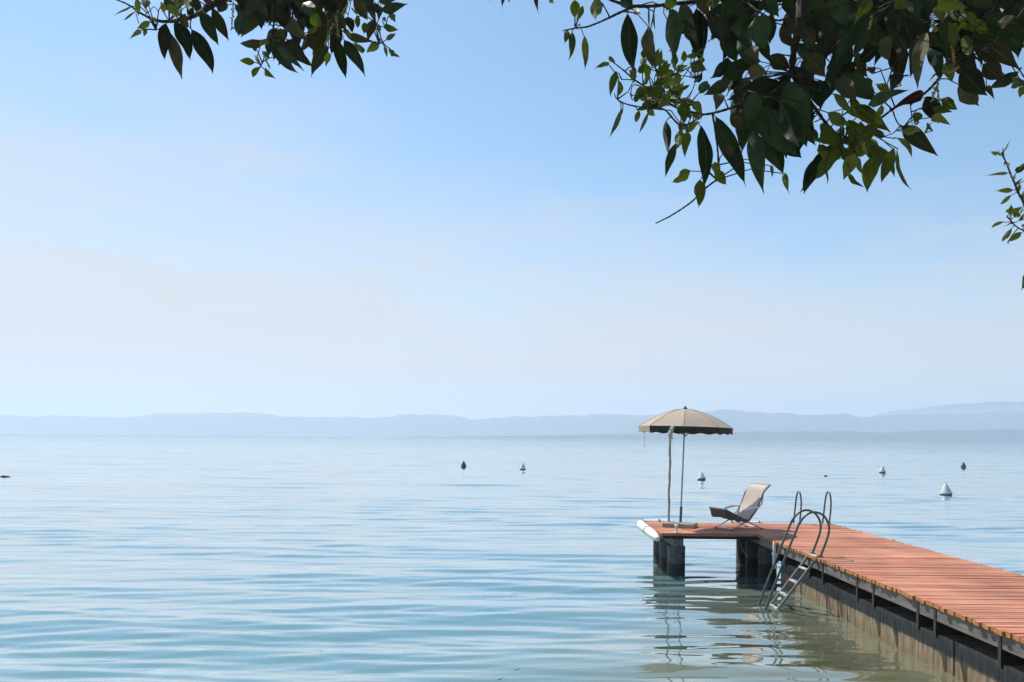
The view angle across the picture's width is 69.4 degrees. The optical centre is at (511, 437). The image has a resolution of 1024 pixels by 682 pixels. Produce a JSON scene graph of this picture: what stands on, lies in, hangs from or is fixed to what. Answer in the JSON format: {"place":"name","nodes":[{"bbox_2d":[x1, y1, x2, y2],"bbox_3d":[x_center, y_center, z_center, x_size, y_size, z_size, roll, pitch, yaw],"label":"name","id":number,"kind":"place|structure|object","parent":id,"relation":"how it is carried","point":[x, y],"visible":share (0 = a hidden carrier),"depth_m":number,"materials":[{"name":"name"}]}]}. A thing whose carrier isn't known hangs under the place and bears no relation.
{"place":"outdoors","nodes":[
{"label":"outdoors","id":0,"kind":"place"},
{"bbox_2d":[0,412,656,436],"bbox_3d":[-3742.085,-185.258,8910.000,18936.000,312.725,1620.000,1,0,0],"label":"hills","id":1,"kind":"structure","parent":0,"point":[260,424],"depth_m":8583.52,"materials":[{"name":"blue"}]},
{"bbox_2d":[0,433,1023,681],"bbox_3d":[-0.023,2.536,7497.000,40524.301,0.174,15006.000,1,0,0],"label":"water","id":2,"kind":"structure","parent":0,"point":[250,559],"depth_m":16.16,"materials":[{"name":"blue liquid"}]},
{"bbox_2d":[697,471,705,479],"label":"mooring buoy","id":3,"kind":"object","parent":2,"relation":"on","point":[701,476],"visible":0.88,"depth_m":46.09,"materials":[{"name":"white plastic"}]},
{"bbox_2d":[645,522,1023,681],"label":"pier","id":4,"kind":"structure","parent":2,"relation":"in","point":[962,620],"depth_m":9.64,"materials":[{"name":"wood"}]},
{"bbox_2d":[637,519,671,540],"bbox_3d":[2.748,1.819,14.797,0.688,0.223,2.058,1,0,19],"label":"fender roll","id":5,"kind":"object","parent":4,"relation":"attached to","point":[647,530],"visible":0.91,"depth_m":14.54,"materials":[{"name":"plastic"}]},
{"bbox_2d":[668,425,674,521],"bbox_3d":[3.062,0.769,14.428,0.128,2.016,1.109,1,0,8],"label":"wooden pole","id":6,"kind":"object","parent":4,"relation":"on","point":[670,432],"visible":0.98,"depth_m":14.30,"materials":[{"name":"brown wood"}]},
{"bbox_2d":[662,521,697,528],"bbox_3d":[3.344,1.727,14.720,0.620,0.083,0.400,1,0,24],"label":"stone slab","id":7,"kind":"object","parent":4,"relation":"on","point":[691,525],"depth_m":14.58,"materials":[{"name":"white stone"}]},
{"bbox_2d":[639,406,733,521],"bbox_3d":[3.460,0.556,14.801,1.731,2.393,1.731,1,0,37],"label":"beach parasol","id":8,"kind":"object","parent":7,"relation":"on","point":[684,420],"visible":0.99,"depth_m":14.29,"materials":[{"name":"beige fabric"}]},
{"bbox_2d":[709,483,770,530],"bbox_3d":[4.472,1.349,14.527,1.098,0.894,0.567,1,0,-24],"label":"deckchair","id":9,"kind":"object","parent":4,"relation":"on","point":[749,505],"visible":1,"depth_m":14.50,"materials":[{"name":"fabric"}]},
{"bbox_2d":[729,520,762,522],"bbox_3d":[4.934,1.810,15.590,0.700,0.132,0.132,1,0,0],"label":"fender roll","id":10,"kind":"object","parent":4,"relation":"attached to","point":[732,521],"visible":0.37,"depth_m":15.54,"materials":[{"name":"plastic"}]},
{"bbox_2d":[758,509,829,609],"bbox_3d":[4.192,2.086,11.220,1.130,1.988,0.390,1,0,0],"label":"swim ladder","id":11,"kind":"object","parent":4,"relation":"attached to","point":[812,553],"visible":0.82,"depth_m":11.14,"materials":[{"name":"silver metal"}]},
{"bbox_2d":[793,491,831,523],"bbox_3d":[6.321,2.105,15.727,0.710,1.988,0.714,1,0,0],"label":"swim ladder","id":12,"kind":"object","parent":4,"relation":"attached to","point":[799,492],"visible":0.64,"depth_m":15.49,"materials":[{"name":"silver metal"}]},
{"bbox_2d":[879,466,885,472],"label":"mooring buoy","id":13,"kind":"object","parent":2,"relation":"on","point":[882,469],"visible":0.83,"depth_m":59.26,"materials":[{"name":"white plastic"}]},
{"bbox_2d":[940,482,952,494],"bbox_3d":[20.581,2.534,35.076,0.539,0.859,0.538,-3,1,-40],"label":"mooring buoy","id":14,"kind":"object","parent":2,"relation":"on","point":[945,490],"visible":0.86,"depth_m":34.93,"materials":[{"name":"white plastic"}]},
{"bbox_2d":[0,0,1023,419],"label":"sky","id":15,"kind":"structure","parent":0,"point":[458,225],"materials":[{"name":"blue"}]},
{"bbox_2d":[431,429,1023,442],"bbox_3d":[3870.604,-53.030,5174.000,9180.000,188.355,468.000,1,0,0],"label":"hills","id":16,"kind":"structure","parent":0,"point":[998,436],"depth_m":5072.47,"materials":[{"name":"blue"}]},
{"bbox_2d":[512,409,1023,435],"bbox_3d":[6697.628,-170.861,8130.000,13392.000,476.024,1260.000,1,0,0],"label":"hills","id":17,"kind":"structure","parent":0,"point":[739,421],"depth_m":7966.25,"materials":[{"name":"blue"}]},
{"bbox_2d":[871,401,1023,416],"bbox_3d":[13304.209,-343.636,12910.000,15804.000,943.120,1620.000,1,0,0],"label":"hills","id":18,"kind":"structure","parent":0,"point":[981,408],"depth_m":12886.51,"materials":[{"name":"blue"}]},
{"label":"ground","id":19,"kind":"structure","parent":0,"visible":0},
{"bbox_2d":[114,0,1023,223],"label":"overhanging tree","id":20,"kind":"object","parent":19,"relation":"on","point":[771,121],"visible":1,"depth_m":1.73,"materials":[{"name":"green plant"}]},
{"bbox_2d":[987,141,1023,289],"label":"young shoot","id":21,"kind":"object","parent":20,"relation":"attached to","point":[1016,213],"visible":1,"depth_m":2.23,"materials":[{"name":"green plant"}]}
]}

